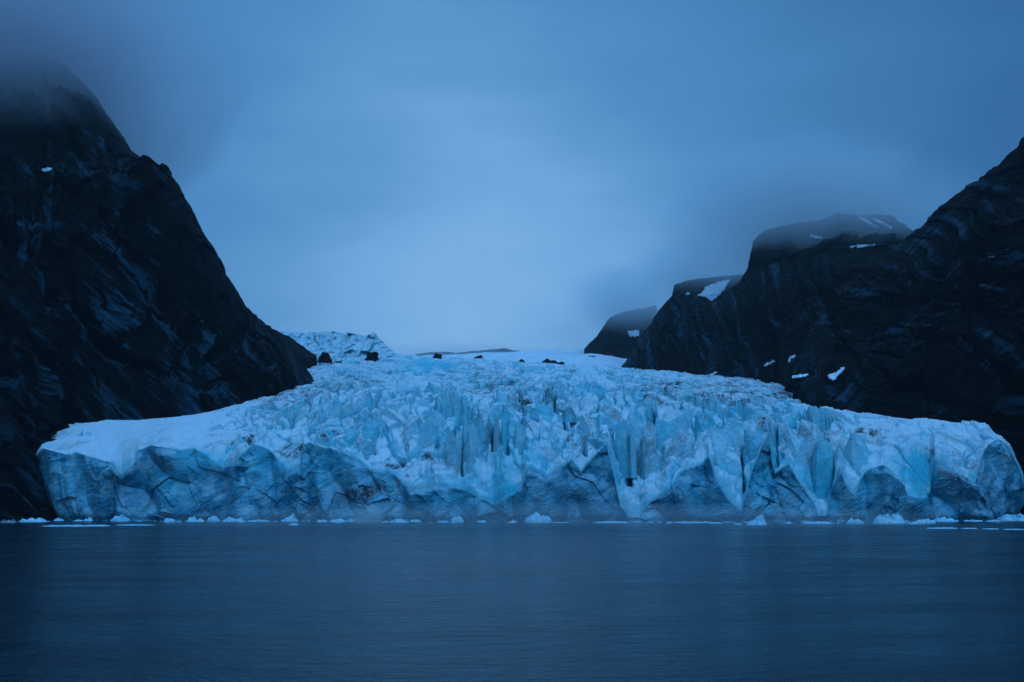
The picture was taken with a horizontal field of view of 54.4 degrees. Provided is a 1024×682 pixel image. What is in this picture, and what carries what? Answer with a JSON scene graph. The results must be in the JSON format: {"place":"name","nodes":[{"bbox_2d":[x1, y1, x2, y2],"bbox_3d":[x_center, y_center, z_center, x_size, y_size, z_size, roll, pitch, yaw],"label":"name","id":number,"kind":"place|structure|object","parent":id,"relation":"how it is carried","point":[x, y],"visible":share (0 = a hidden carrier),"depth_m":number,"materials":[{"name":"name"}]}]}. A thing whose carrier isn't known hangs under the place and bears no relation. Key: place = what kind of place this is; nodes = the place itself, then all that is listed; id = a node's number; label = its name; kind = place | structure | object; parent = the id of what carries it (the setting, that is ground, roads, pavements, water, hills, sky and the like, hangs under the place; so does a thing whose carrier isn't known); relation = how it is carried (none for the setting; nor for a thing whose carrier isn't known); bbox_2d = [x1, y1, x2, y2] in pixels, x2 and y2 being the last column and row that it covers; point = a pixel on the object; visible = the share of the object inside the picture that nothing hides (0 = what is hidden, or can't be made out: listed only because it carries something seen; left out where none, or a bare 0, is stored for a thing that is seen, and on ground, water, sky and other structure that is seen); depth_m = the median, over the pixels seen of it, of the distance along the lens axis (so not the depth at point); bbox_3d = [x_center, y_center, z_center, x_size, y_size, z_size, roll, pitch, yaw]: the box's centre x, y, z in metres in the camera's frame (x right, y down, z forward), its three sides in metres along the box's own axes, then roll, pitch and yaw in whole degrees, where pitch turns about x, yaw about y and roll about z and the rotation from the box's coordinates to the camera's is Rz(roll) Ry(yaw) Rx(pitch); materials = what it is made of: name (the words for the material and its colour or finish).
{"place":"outdoors","nodes":[
{"label":"outdoors","id":0,"kind":"place"},
{"bbox_2d":[0,50,313,520],"bbox_3d":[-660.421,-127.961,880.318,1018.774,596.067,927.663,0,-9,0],"label":"mountain","id":1,"kind":"structure","parent":0,"point":[120,298],"depth_m":704.37,"materials":[{"name":"black stone"}]},
{"bbox_2d":[42,167,51,171],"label":"snow patch","id":2,"kind":"object","parent":1,"relation":"on","point":[48,169],"visible":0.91,"depth_m":778.46,"materials":[{"name":"white snow"}]},
{"bbox_2d":[273,329,316,368],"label":"mountain","id":3,"kind":"structure","parent":0,"point":[304,356],"depth_m":1198.51,"materials":[{"name":"black stone"}]},
{"bbox_2d":[415,348,516,355],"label":"mountain","id":4,"kind":"structure","parent":0,"point":[468,352],"depth_m":2206.14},
{"bbox_2d":[0,518,1023,681],"bbox_3d":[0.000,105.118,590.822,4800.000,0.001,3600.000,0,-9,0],"label":"water","id":5,"kind":"structure","parent":0,"point":[315,601],"depth_m":107.51,"materials":[{"name":"blue liquid"}]},
{"bbox_2d":[0,519,16,522],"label":"ice floe","id":6,"kind":"object","parent":5,"relation":"on","point":[8,521],"visible":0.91,"depth_m":472.88,"materials":[{"name":"ice"}]},
{"bbox_2d":[19,517,46,521],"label":"ice floe","id":7,"kind":"object","parent":5,"relation":"on","point":[31,519],"visible":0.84,"depth_m":489.72,"materials":[{"name":"ice"}]},
{"bbox_2d":[48,525,109,525],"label":"ice floe","id":8,"kind":"object","parent":5,"relation":"on","point":[78,525],"visible":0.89,"depth_m":412.49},
{"bbox_2d":[111,514,129,520],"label":"ice floe","id":9,"kind":"object","parent":5,"relation":"on","point":[121,517],"visible":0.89,"depth_m":504.41,"materials":[{"name":"ice"}]},
{"bbox_2d":[163,518,174,521],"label":"ice floe","id":10,"kind":"object","parent":5,"relation":"on","point":[169,520],"visible":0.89,"depth_m":481.54,"materials":[{"name":"ice"}]},
{"bbox_2d":[185,516,204,521],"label":"ice floe","id":11,"kind":"object","parent":5,"relation":"on","point":[192,519],"visible":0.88,"depth_m":498.89,"materials":[{"name":"ice"}]},
{"bbox_2d":[207,516,218,521],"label":"ice floe","id":12,"kind":"object","parent":5,"relation":"on","point":[213,518],"visible":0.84,"depth_m":499.43,"materials":[{"name":"white ice"}]},
{"bbox_2d":[222,517,243,521],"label":"ice floe","id":13,"kind":"object","parent":5,"relation":"on","point":[230,519],"visible":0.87,"depth_m":496.63,"materials":[{"name":"ice"}]},
{"bbox_2d":[280,512,297,521],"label":"iceberg","id":14,"kind":"object","parent":5,"relation":"on","point":[291,518],"visible":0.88,"depth_m":499.82,"materials":[{"name":"ice"}]},
{"bbox_2d":[329,518,346,521],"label":"ice floe","id":15,"kind":"object","parent":5,"relation":"on","point":[338,520],"visible":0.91,"depth_m":489.59,"materials":[{"name":"white ice"}]},
{"bbox_2d":[390,519,406,522],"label":"ice floe","id":16,"kind":"object","parent":5,"relation":"on","point":[398,520],"visible":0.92,"depth_m":480.61,"materials":[{"name":"ice"}]},
{"bbox_2d":[451,515,463,521],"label":"ice floe","id":17,"kind":"object","parent":5,"relation":"on","point":[457,519],"visible":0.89,"depth_m":487.66,"materials":[{"name":"white ice"}]},
{"bbox_2d":[47,520,995,523],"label":"brash ice","id":18,"kind":"structure","parent":5,"relation":"on","point":[686,522],"depth_m":478.89,"materials":[{"name":"ice"}]},
{"bbox_2d":[524,512,550,522],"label":"ice floe","id":19,"kind":"object","parent":5,"relation":"on","point":[535,517],"visible":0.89,"depth_m":478.49,"materials":[{"name":"ice"}]},
{"bbox_2d":[592,521,629,522],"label":"ice floe","id":20,"kind":"object","parent":5,"relation":"on","point":[611,522],"visible":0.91,"depth_m":471.46,"materials":[{"name":"ice"}]},
{"bbox_2d":[674,521,707,522],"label":"ice floe","id":21,"kind":"object","parent":5,"relation":"on","point":[691,522],"visible":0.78,"depth_m":471.15,"materials":[{"name":"white ice"}]},
{"bbox_2d":[746,515,766,524],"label":"iceberg","id":22,"kind":"object","parent":5,"relation":"on","point":[759,520],"visible":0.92,"depth_m":434.40,"materials":[{"name":"ice"}]},
{"bbox_2d":[801,521,833,523],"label":"ice floe","id":23,"kind":"object","parent":5,"relation":"on","point":[817,522],"visible":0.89,"depth_m":456.08,"materials":[{"name":"ice"}]},
{"bbox_2d":[846,518,863,523],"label":"ice floe","id":24,"kind":"object","parent":5,"relation":"on","point":[853,521],"visible":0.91,"depth_m":455.92,"materials":[{"name":"ice"}]},
{"bbox_2d":[872,513,905,523],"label":"ice floe","id":25,"kind":"object","parent":5,"relation":"on","point":[893,518],"visible":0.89,"depth_m":462.60,"materials":[{"name":"ice"}]},
{"bbox_2d":[916,518,935,523],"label":"ice floe","id":26,"kind":"object","parent":5,"relation":"on","point":[925,521],"visible":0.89,"depth_m":456.14,"materials":[{"name":"ice"}]},
{"bbox_2d":[927,527,957,528],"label":"ice floe","id":27,"kind":"object","parent":5,"relation":"on","point":[943,528],"visible":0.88,"depth_m":378.58,"materials":[{"name":"white ice"}]},
{"bbox_2d":[934,517,958,521],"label":"ice floe","id":28,"kind":"object","parent":5,"relation":"on","point":[942,519],"visible":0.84,"depth_m":497.36,"materials":[{"name":"ice"}]},
{"bbox_2d":[964,520,982,521],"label":"ice floe","id":29,"kind":"object","parent":5,"relation":"on","point":[973,520],"visible":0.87,"depth_m":500.05,"materials":[{"name":"ice"}]},
{"bbox_2d":[996,513,1023,520],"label":"ice floe","id":30,"kind":"object","parent":5,"relation":"on","point":[1015,517],"visible":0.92,"depth_m":516.59,"materials":[{"name":"ice"}]},
{"bbox_2d":[0,0,1023,354],"label":"sky","id":31,"kind":"structure","parent":0,"point":[422,176],"materials":[{"name":"blue"}]},
{"bbox_2d":[421,349,626,366],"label":"snow field","id":32,"kind":"structure","parent":0,"point":[577,357],"depth_m":1892.86,"materials":[{"name":"white snow"}]},
{"bbox_2d":[542,358,564,364],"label":"rock outcrop","id":33,"kind":"object","parent":32,"relation":"on","point":[547,360],"visible":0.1,"depth_m":1440.62,"materials":[{"name":"black stone"}]},
{"bbox_2d":[36,331,1023,521],"bbox_3d":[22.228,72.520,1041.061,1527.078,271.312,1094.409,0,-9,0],"label":"glacier","id":34,"kind":"object","parent":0,"point":[350,433],"visible":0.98,"depth_m":520.10,"materials":[{"name":"blue ice"}]},
{"bbox_2d":[317,352,331,362],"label":"rock outcrop","id":35,"kind":"object","parent":34,"relation":"on","point":[324,357],"visible":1,"depth_m":1228.44,"materials":[{"name":"black stone"}]},
{"bbox_2d":[363,351,378,361],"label":"rock outcrop","id":36,"kind":"object","parent":34,"relation":"on","point":[372,356],"visible":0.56,"depth_m":1226.76,"materials":[{"name":"black stone"}]},
{"bbox_2d":[433,353,441,358],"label":"rock outcrop","id":37,"kind":"object","parent":34,"relation":"on","point":[437,356],"visible":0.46,"depth_m":1431.76,"materials":[{"name":"black stone"}]},
{"bbox_2d":[584,305,656,358],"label":"mountain","id":38,"kind":"structure","parent":0,"point":[613,338],"depth_m":1957.92,"materials":[{"name":"black stone"}]},
{"bbox_2d":[628,330,639,336],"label":"snow patch","id":39,"kind":"object","parent":38,"relation":"on","point":[634,333],"visible":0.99,"depth_m":1945.10,"materials":[{"name":"white snow"}]},
{"bbox_2d":[666,274,742,301],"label":"mountain","id":40,"kind":"structure","parent":0,"point":[695,287],"depth_m":1708.45,"materials":[{"name":"black stone"}]},
{"bbox_2d":[698,279,729,300],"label":"snow patch","id":41,"kind":"object","parent":40,"relation":"on","point":[710,292],"visible":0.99,"depth_m":1687.03,"materials":[{"name":"white snow"}]},
{"bbox_2d":[621,137,1023,514],"bbox_3d":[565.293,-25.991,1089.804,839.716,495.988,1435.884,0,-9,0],"label":"mountain","id":42,"kind":"structure","parent":0,"point":[926,320],"depth_m":811.96,"materials":[{"name":"black stone"}]},
{"bbox_2d":[792,374,807,377],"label":"snow patch","id":43,"kind":"object","parent":42,"relation":"on","point":[798,376],"visible":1,"depth_m":713.54,"materials":[{"name":"white snow"}]},
{"bbox_2d":[827,367,844,380],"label":"snow patch","id":44,"kind":"object","parent":42,"relation":"on","point":[832,376],"visible":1,"depth_m":686.51,"materials":[{"name":"white snow"}]},
{"bbox_2d":[739,212,912,281],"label":"mountain","id":45,"kind":"structure","parent":0,"point":[838,231],"depth_m":1454.53,"materials":[{"name":"black stone"}]},
{"bbox_2d":[809,234,822,238],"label":"snow patch","id":46,"kind":"object","parent":45,"relation":"on","point":[816,236],"visible":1,"depth_m":1463.93,"materials":[{"name":"white snow"}]},
{"bbox_2d":[850,244,874,247],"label":"snow patch","id":47,"kind":"object","parent":45,"relation":"on","point":[861,246],"visible":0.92,"depth_m":1382.20,"materials":[{"name":"white snow"}]},
{"bbox_2d":[858,217,879,227],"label":"snow patch","id":48,"kind":"object","parent":45,"relation":"on","point":[868,222],"visible":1,"depth_m":1478.41,"materials":[{"name":"white snow"}]},
{"bbox_2d":[872,218,891,228],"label":"snow patch","id":49,"kind":"object","parent":45,"relation":"on","point":[883,223],"visible":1,"depth_m":1475.37,"materials":[{"name":"white snow"}]}
]}

